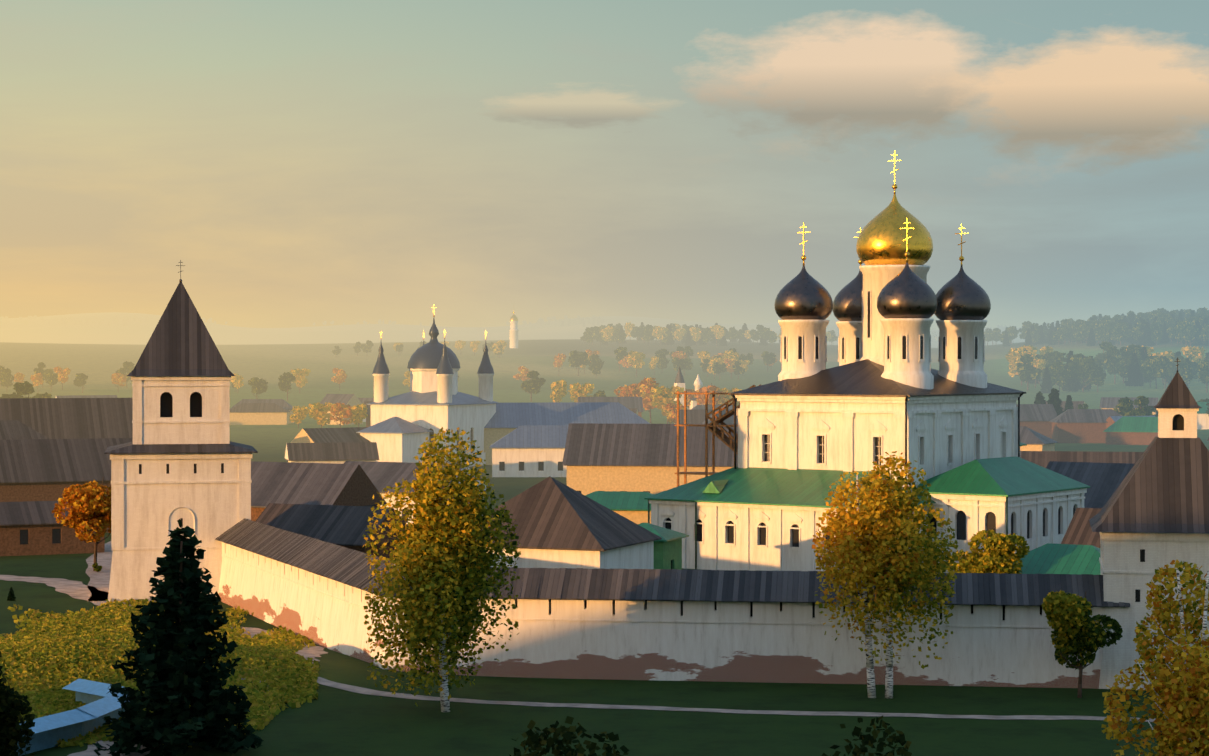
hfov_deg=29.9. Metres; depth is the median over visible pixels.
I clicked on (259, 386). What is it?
tree
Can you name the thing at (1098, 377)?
tree
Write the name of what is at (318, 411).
tree
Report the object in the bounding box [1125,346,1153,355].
tree
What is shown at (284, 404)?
roof
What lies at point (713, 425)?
timber scaffold
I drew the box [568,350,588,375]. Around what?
tree
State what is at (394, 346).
tree
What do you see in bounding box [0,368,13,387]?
tree
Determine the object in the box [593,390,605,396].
tree
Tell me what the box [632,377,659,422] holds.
tree
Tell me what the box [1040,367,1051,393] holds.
tree
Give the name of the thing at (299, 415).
tree
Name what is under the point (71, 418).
roof
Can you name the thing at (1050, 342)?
tree
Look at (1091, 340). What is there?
tree
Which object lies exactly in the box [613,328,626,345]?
tree
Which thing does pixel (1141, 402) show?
tree
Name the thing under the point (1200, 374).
tree
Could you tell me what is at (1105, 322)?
tree
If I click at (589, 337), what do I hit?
tree
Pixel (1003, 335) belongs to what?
tree
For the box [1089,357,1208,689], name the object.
tower
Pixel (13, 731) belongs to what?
tree
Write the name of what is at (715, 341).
tree
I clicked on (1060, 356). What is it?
tree
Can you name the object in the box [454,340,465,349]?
tree
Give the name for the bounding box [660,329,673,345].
tree
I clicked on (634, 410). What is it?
village house
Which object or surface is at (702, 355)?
tree
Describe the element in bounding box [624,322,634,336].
tree
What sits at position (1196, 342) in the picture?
tree
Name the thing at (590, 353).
tree
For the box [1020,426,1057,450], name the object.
village house
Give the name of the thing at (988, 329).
tree
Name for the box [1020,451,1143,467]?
dark house
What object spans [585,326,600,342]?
tree
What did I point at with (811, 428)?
cathedral
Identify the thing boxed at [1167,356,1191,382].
tree
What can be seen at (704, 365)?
tree
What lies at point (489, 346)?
tree
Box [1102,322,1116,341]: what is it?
tree
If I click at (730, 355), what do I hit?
tree
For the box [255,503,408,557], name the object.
roof
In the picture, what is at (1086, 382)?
tree
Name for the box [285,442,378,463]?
village house
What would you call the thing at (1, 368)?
tree
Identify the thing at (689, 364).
tree
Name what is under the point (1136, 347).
tree
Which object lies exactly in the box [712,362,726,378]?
tree
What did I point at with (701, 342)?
tree
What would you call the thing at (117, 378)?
tree
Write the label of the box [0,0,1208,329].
sky
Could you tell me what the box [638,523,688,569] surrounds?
house
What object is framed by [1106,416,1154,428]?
village house
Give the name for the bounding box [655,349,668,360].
tree
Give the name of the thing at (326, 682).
footpath
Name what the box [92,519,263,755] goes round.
spruce tree
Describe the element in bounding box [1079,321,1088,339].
tree
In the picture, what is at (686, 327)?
tree
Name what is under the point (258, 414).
village house
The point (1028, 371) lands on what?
tree
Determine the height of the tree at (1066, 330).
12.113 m
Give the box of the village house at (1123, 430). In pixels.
[1103,416,1157,444]
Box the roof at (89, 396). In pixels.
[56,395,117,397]
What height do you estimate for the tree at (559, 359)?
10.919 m
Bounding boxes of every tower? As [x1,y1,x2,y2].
[104,260,257,601]
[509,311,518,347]
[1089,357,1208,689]
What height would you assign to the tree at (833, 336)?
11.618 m
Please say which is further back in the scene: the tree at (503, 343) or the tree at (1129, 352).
the tree at (503, 343)
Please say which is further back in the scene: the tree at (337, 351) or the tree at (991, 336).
the tree at (991, 336)
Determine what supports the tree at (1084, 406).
on the terrain
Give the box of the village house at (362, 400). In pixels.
[358,398,373,421]
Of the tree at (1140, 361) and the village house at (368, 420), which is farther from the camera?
the tree at (1140, 361)
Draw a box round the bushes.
[0,598,319,747]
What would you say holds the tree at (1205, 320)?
on the terrain
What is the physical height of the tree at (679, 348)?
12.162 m
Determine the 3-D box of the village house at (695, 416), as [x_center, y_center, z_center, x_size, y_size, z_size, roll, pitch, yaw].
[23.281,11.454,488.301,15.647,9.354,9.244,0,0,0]
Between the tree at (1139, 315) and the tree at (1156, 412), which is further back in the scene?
the tree at (1139, 315)
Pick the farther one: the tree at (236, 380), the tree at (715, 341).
the tree at (715, 341)
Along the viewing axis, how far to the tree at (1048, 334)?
1448.25 m
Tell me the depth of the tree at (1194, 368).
1012.42 m
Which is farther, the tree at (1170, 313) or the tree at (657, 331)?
the tree at (657, 331)
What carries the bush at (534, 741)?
on the terrain
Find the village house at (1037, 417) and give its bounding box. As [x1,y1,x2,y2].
[1016,404,1056,438]
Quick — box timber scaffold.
[675,384,760,486]
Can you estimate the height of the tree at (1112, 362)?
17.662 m
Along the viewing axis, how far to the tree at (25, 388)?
588.49 m
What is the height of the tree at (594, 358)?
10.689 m
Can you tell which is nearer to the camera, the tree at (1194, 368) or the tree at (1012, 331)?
the tree at (1194, 368)
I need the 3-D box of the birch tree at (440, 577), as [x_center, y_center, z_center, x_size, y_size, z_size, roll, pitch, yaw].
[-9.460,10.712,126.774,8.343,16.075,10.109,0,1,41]
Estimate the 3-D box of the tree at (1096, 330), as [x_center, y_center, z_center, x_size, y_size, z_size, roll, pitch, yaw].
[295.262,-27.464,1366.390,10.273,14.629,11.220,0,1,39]
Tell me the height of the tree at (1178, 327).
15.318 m
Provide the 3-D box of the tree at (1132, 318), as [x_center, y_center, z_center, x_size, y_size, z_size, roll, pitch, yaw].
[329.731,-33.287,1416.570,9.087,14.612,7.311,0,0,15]
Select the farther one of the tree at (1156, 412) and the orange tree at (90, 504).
the tree at (1156, 412)
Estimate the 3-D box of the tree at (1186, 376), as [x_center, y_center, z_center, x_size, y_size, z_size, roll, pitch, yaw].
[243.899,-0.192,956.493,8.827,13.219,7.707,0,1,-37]
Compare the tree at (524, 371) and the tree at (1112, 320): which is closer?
the tree at (524, 371)
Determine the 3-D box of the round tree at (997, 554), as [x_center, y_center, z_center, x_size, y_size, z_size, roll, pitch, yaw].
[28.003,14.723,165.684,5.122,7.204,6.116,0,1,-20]
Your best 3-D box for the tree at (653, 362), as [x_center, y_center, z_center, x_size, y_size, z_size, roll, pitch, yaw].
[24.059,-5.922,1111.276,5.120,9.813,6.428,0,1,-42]
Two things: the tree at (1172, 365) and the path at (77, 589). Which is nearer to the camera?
the path at (77, 589)
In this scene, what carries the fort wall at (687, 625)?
on the terrain
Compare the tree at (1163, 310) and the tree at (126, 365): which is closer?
the tree at (126, 365)
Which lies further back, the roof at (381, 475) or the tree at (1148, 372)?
the tree at (1148, 372)
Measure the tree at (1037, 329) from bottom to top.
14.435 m
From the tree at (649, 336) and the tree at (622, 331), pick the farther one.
the tree at (622, 331)
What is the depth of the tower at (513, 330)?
1528.44 m
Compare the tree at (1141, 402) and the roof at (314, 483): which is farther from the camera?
the tree at (1141, 402)
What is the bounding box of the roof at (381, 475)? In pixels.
[344,461,486,523]
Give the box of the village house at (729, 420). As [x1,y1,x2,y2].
[701,410,737,423]
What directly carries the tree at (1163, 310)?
on the terrain
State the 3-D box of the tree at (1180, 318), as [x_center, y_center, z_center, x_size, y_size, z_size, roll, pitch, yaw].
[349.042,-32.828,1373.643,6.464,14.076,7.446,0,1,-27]
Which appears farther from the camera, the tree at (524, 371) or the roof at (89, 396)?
the tree at (524, 371)
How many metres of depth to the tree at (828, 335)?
1629.52 m
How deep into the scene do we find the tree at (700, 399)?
633.84 m
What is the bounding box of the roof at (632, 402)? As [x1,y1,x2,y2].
[577,397,643,417]
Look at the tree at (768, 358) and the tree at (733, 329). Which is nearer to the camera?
the tree at (768, 358)
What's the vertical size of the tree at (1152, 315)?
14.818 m
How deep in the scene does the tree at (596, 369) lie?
1066.52 m
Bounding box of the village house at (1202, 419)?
[1197,402,1208,428]
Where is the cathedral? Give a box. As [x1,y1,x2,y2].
[644,150,1089,572]
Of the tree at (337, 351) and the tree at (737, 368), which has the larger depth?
the tree at (337, 351)
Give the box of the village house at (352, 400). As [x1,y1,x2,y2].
[320,394,362,424]
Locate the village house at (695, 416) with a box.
[676,409,731,423]
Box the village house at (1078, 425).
[1049,409,1121,442]
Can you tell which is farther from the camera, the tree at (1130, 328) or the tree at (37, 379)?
the tree at (1130, 328)
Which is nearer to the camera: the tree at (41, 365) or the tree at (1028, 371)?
the tree at (41, 365)
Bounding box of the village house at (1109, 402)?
[1099,397,1158,414]
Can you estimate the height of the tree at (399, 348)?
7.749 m
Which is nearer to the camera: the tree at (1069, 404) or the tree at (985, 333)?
the tree at (1069, 404)
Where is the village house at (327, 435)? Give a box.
[291,427,370,442]
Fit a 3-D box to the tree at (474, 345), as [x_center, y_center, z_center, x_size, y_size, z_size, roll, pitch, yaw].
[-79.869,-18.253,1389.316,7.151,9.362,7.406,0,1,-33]
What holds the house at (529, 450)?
on the terrain
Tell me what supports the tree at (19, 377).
on the terrain
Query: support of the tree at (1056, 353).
on the terrain
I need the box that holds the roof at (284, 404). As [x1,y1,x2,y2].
[230,399,294,422]
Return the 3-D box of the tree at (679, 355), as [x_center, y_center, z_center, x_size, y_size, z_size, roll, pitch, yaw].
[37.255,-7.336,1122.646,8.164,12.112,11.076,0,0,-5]
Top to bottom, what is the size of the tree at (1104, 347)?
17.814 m
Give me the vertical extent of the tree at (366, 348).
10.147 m
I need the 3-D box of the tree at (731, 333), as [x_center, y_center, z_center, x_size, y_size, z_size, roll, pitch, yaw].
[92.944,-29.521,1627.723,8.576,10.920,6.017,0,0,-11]
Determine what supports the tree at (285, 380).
on the terrain
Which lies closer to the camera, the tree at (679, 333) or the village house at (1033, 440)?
the village house at (1033, 440)
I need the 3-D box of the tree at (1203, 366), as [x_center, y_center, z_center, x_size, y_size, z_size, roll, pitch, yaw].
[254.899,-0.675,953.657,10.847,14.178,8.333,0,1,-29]
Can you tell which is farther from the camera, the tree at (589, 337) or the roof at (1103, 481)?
the tree at (589, 337)
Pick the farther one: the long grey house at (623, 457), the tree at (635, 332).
the tree at (635, 332)
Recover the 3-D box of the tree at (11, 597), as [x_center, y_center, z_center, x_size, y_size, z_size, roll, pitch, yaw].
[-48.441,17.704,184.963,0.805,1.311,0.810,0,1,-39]
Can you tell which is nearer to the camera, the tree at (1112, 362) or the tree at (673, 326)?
the tree at (1112, 362)
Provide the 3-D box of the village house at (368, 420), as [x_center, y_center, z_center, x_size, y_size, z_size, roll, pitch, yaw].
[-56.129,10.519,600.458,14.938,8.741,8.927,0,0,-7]
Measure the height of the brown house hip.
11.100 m
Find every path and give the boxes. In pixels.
[0,575,327,755]
[85,541,112,600]
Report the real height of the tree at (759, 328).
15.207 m
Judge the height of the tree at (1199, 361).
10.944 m
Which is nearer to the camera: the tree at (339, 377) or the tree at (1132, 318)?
the tree at (339, 377)
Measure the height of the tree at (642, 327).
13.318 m
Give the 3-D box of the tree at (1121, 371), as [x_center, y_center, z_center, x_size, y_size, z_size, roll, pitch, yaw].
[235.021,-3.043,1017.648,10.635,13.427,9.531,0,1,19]
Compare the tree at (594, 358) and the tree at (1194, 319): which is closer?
the tree at (594, 358)
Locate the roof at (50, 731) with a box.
[10,678,129,755]
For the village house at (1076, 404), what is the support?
on the terrain
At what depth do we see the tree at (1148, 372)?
996.60 m
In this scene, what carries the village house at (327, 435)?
on the terrain
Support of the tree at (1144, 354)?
on the terrain
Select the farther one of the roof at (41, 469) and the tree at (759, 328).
the tree at (759, 328)
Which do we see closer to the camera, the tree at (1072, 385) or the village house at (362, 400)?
the village house at (362, 400)
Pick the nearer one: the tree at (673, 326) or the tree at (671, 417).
the tree at (671, 417)
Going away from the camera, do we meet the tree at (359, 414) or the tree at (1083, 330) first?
the tree at (359, 414)
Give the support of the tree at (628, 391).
on the terrain
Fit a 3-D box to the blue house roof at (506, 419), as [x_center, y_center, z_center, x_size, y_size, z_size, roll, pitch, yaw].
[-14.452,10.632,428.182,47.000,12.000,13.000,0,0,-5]
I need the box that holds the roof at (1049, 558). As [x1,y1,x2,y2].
[1013,543,1099,574]
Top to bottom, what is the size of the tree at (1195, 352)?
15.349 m
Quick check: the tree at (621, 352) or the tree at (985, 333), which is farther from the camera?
the tree at (985, 333)
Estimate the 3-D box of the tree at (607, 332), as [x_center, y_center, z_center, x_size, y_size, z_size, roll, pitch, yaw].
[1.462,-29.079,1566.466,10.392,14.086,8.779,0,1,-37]
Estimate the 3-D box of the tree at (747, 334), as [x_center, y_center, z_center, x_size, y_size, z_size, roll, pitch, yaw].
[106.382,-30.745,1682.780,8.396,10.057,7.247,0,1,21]
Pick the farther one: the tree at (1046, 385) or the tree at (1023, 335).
the tree at (1023, 335)
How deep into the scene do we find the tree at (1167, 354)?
1015.55 m
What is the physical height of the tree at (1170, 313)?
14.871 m
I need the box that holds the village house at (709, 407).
[692,405,732,408]
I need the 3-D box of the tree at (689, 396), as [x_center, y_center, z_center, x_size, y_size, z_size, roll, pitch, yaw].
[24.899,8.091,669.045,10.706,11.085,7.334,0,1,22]
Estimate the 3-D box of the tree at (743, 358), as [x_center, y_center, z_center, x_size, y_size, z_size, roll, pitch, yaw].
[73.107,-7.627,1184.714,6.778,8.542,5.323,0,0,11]
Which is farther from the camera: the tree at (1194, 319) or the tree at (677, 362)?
the tree at (1194, 319)
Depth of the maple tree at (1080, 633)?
131.43 m
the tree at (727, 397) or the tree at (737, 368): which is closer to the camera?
the tree at (727, 397)
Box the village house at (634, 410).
[628,408,637,414]
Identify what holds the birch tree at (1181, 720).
on the terrain
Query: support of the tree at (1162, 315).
on the terrain
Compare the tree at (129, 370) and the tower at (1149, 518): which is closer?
the tower at (1149, 518)
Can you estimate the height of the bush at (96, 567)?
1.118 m
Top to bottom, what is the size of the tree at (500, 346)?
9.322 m
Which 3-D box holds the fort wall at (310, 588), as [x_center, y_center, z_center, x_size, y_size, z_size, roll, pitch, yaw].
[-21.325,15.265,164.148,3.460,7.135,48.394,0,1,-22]
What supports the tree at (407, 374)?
on the terrain
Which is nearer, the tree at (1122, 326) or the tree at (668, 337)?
the tree at (1122, 326)
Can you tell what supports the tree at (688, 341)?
on the terrain
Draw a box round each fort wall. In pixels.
[215,518,399,668]
[383,566,1129,688]
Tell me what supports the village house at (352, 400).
on the terrain
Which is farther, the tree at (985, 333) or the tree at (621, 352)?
the tree at (985, 333)
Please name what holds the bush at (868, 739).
on the terrain
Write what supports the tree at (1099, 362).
on the terrain
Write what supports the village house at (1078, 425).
on the terrain
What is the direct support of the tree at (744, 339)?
on the terrain
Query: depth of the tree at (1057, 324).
1419.58 m
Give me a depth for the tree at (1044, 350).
1084.54 m
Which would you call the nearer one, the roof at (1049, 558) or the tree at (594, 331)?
the roof at (1049, 558)
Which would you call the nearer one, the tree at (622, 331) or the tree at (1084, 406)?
the tree at (1084, 406)
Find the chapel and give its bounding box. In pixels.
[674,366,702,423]
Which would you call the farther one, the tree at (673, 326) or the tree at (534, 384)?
the tree at (673, 326)
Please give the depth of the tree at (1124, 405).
588.10 m
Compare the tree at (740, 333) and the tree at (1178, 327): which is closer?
the tree at (1178, 327)
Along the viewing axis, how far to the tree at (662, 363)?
1143.78 m
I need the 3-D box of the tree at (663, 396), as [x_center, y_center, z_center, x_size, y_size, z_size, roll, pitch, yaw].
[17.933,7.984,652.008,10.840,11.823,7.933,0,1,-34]
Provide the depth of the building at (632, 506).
235.41 m
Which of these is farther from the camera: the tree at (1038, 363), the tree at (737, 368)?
the tree at (737, 368)
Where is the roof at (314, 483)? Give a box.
[251,461,386,520]
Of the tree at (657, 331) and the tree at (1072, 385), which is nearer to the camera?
the tree at (1072, 385)
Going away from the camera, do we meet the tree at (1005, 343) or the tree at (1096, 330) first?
the tree at (1096, 330)
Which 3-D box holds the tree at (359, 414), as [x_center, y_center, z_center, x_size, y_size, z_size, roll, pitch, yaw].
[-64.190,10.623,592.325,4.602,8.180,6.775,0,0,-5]
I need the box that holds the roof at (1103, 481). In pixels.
[1046,461,1134,507]
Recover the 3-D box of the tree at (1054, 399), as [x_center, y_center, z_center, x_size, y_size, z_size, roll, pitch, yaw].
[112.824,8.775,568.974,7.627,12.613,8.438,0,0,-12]
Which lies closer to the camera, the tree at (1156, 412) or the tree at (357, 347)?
the tree at (1156, 412)
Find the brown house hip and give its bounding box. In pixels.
[479,476,661,568]
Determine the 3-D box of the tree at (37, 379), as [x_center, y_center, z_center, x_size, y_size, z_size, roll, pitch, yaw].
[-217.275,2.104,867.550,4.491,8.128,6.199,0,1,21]
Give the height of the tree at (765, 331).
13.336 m
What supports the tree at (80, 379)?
on the terrain
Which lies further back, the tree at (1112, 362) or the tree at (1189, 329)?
the tree at (1189, 329)
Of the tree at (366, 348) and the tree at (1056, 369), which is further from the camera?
the tree at (366, 348)
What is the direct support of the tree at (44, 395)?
on the terrain
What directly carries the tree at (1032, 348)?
on the terrain
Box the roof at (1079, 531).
[1061,508,1101,547]
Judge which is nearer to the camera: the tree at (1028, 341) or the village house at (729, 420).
the village house at (729, 420)
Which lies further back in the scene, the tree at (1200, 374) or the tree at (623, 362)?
the tree at (623, 362)
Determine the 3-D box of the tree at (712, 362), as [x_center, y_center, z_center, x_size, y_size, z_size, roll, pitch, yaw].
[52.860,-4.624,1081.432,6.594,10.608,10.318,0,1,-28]
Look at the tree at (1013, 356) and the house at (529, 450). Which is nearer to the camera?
the house at (529, 450)
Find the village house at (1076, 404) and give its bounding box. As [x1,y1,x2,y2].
[1045,401,1084,410]
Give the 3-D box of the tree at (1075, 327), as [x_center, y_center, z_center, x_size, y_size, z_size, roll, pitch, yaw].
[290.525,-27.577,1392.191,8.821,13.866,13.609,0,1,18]
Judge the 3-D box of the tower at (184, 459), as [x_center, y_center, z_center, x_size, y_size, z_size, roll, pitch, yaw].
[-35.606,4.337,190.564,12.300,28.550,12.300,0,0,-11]
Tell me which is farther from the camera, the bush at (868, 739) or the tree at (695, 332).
the tree at (695, 332)
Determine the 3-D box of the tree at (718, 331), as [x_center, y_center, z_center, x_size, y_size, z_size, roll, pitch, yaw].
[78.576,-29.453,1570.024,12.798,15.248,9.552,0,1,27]
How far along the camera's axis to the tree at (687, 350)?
1197.77 m
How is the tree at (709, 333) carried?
on the terrain
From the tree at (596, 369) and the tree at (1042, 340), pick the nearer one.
the tree at (596, 369)
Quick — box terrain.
[0,312,1208,755]
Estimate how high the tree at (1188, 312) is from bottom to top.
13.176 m
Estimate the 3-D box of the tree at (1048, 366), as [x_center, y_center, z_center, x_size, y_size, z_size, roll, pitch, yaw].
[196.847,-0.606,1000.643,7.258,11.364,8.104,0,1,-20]
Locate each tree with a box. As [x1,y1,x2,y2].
[0,365,3,386]
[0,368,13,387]
[0,381,34,397]
[0,651,34,755]
[7,587,15,600]
[13,372,24,382]
[30,373,43,388]
[32,392,51,397]
[33,362,45,386]
[43,369,57,382]
[45,372,57,391]
[52,477,110,570]
[54,366,70,389]
[73,373,87,392]
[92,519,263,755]
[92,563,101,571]
[111,372,127,392]
[116,361,134,386]
[127,366,134,384]
[231,373,243,388]
[248,377,267,398]
[278,372,295,400]
[289,406,308,427]
[290,368,310,392]
[307,402,333,427]
[329,401,353,427]
[331,368,346,389]
[332,346,341,354]
[350,403,367,426]
[353,342,361,355]
[360,340,373,352]
[362,427,520,711]
[393,342,402,354]
[396,344,403,352]
[402,370,409,390]
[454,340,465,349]
[469,341,479,355]
[484,342,493,355]
[492,340,506,357]
[492,345,502,354]
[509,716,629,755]
[513,366,529,380]
[520,370,545,401]
[550,379,566,401]
[552,353,566,369]
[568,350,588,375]
[568,382,593,401]
[584,332,593,345]
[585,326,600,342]
[586,349,599,361]
[587,354,604,374]
[590,361,602,375]
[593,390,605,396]
[595,332,603,342]
[599,326,614,341]
[607,324,619,328]
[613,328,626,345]
[614,346,627,370]
[614,383,642,396]
[616,326,626,343]
[618,356,631,367]
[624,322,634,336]
[627,350,645,376]
[630,326,640,342]
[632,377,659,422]
[639,325,645,337]
[642,324,654,345]
[649,356,658,374]
[649,386,683,423]
[652,325,667,343]
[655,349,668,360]
[657,353,669,368]
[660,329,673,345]
[661,324,673,344]
[665,403,683,423]
[669,346,683,359]
[670,323,677,332]
[671,351,686,358]
[671,357,686,372]
[674,328,685,340]
[679,358,692,375]
[683,325,689,338]
[683,346,693,359]
[685,331,691,345]
[685,388,697,407]
[689,327,701,345]
[694,383,726,404]
[697,351,711,363]
[699,331,706,344]
[700,327,714,345]
[700,359,711,376]
[707,357,723,378]
[710,325,725,339]
[711,323,719,343]
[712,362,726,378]
[718,387,741,406]
[719,336,726,345]
[722,350,738,365]
[724,359,735,377]
[726,327,735,339]
[728,329,737,338]
[732,361,744,379]
[733,329,744,343]
[737,360,749,371]
[738,323,751,341]
[740,353,753,365]
[740,356,750,364]
[744,330,750,338]
[749,324,763,344]
[751,331,757,344]
[761,327,769,345]
[761,351,775,371]
[768,331,777,342]
[812,451,957,698]
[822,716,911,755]
[826,331,830,341]
[830,330,837,341]
[946,529,1029,573]
[984,331,988,345]
[985,328,994,345]
[986,332,996,345]
[992,328,1000,341]
[998,331,1008,341]
[1002,331,1009,346]
[1006,326,1017,343]
[1006,347,1036,385]
[1017,345,1037,356]
[1017,354,1041,390]
[1019,321,1031,333]
[1019,327,1027,339]
[1024,328,1032,345]
[1025,330,1040,344]
[1026,358,1045,387]
[1030,323,1041,333]
[1031,325,1037,344]
[1034,391,1045,403]
[1035,352,1057,369]
[1038,325,1045,343]
[1039,345,1053,354]
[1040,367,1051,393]
[1041,364,1052,385]
[1041,590,1122,697]
[1045,326,1051,343]
[1046,388,1063,415]
[1048,329,1055,344]
[1049,351,1062,384]
[1049,353,1067,375]
[1049,361,1071,392]
[1052,321,1063,344]
[1057,326,1069,344]
[1060,319,1069,342]
[1061,351,1079,391]
[1064,395,1073,411]
[1066,353,1095,391]
[1071,322,1079,343]
[1078,355,1091,389]
[1078,404,1088,408]
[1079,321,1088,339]
[1079,325,1096,341]
[1080,362,1097,390]
[1086,320,1100,343]
[1087,328,1095,345]
[1088,366,1105,391]
[1094,341,1120,372]
[1095,358,1103,371]
[1098,319,1108,326]
[1101,560,1208,755]
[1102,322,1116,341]
[1103,318,1116,323]
[1103,346,1125,383]
[1110,321,1131,345]
[1113,397,1134,415]
[1116,356,1140,385]
[1118,344,1141,357]
[1120,347,1142,382]
[1124,353,1143,385]
[1124,396,1154,415]
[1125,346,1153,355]
[1126,323,1131,341]
[1129,313,1134,326]
[1129,323,1137,343]
[1135,312,1143,319]
[1137,357,1146,381]
[1140,347,1152,382]
[1140,355,1156,387]
[1146,355,1166,388]
[1148,311,1160,319]
[1150,312,1167,323]
[1150,350,1174,384]
[1152,356,1171,388]
[1152,408,1157,416]
[1157,308,1167,312]
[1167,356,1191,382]
[1168,311,1178,318]
[1168,351,1189,388]
[1172,362,1193,384]
[1174,320,1198,345]
[1178,312,1182,320]
[1179,324,1197,345]
[1181,346,1205,361]
[1185,309,1194,316]
[1189,319,1203,345]
[1189,361,1198,384]
[1191,316,1202,324]
[1193,358,1203,381]
[1197,360,1208,392]
[1198,370,1208,383]
[1201,317,1207,329]
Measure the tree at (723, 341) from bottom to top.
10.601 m
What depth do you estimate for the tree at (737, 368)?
1079.14 m
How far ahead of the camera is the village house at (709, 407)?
631.65 m
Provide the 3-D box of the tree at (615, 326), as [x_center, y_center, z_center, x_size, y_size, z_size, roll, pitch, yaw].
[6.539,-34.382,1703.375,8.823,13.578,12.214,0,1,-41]
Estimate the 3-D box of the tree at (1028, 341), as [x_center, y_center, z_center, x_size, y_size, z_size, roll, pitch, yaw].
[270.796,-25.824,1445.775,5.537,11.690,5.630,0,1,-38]
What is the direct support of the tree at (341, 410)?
on the terrain
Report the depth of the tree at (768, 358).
1183.05 m
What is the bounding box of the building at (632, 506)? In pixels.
[585,491,653,523]
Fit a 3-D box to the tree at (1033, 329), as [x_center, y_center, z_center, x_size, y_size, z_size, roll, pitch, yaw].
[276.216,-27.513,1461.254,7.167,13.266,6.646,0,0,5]
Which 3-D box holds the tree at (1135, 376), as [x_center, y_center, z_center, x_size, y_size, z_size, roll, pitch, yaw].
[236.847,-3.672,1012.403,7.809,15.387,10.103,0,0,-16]
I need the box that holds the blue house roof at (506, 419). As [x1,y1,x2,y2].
[484,402,649,464]
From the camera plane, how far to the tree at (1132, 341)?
1319.69 m
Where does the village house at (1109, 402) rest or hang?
on the terrain
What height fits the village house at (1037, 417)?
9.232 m
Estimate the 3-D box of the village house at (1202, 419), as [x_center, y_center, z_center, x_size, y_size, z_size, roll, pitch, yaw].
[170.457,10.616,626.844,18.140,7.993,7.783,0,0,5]
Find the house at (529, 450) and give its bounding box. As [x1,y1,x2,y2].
[489,425,568,476]
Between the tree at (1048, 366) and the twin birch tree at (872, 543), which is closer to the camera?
the twin birch tree at (872, 543)
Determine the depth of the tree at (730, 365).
1091.62 m
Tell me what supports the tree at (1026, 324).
on the terrain
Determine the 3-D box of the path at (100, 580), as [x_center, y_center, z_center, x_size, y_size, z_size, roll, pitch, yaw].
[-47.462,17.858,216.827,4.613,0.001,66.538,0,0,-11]
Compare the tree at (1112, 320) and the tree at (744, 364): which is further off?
the tree at (1112, 320)
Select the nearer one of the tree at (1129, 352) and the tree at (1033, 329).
the tree at (1129, 352)
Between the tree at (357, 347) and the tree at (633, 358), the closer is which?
the tree at (633, 358)
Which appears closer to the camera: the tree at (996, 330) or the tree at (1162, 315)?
the tree at (1162, 315)
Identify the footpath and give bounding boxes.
[317,677,1155,721]
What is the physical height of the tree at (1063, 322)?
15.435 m
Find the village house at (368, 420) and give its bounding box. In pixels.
[364,401,373,426]
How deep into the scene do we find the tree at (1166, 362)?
983.21 m
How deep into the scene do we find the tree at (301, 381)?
891.08 m
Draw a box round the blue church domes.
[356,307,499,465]
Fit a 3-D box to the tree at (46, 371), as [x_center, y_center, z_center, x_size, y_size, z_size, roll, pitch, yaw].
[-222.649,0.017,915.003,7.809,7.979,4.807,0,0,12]
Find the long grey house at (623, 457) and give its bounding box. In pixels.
[562,423,737,494]
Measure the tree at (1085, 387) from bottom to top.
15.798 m
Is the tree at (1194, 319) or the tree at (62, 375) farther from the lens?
the tree at (1194, 319)
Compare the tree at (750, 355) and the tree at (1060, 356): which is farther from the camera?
the tree at (750, 355)
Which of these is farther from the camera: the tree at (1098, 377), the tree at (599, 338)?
the tree at (599, 338)
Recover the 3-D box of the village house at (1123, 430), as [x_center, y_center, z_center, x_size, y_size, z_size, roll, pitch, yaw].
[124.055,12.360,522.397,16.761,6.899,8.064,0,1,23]
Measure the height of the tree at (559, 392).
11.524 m
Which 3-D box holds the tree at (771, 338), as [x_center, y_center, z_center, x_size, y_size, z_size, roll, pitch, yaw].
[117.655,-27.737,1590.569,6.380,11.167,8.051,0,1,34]
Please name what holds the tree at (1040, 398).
on the terrain
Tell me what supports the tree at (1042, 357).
on the terrain
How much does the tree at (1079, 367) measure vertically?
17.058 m
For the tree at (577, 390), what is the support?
on the terrain
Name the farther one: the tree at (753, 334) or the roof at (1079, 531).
the tree at (753, 334)
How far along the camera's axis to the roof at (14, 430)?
283.83 m
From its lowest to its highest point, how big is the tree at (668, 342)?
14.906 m
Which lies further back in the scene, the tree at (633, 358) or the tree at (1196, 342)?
the tree at (1196, 342)
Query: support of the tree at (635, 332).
on the terrain
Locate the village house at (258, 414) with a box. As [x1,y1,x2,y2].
[230,403,290,424]

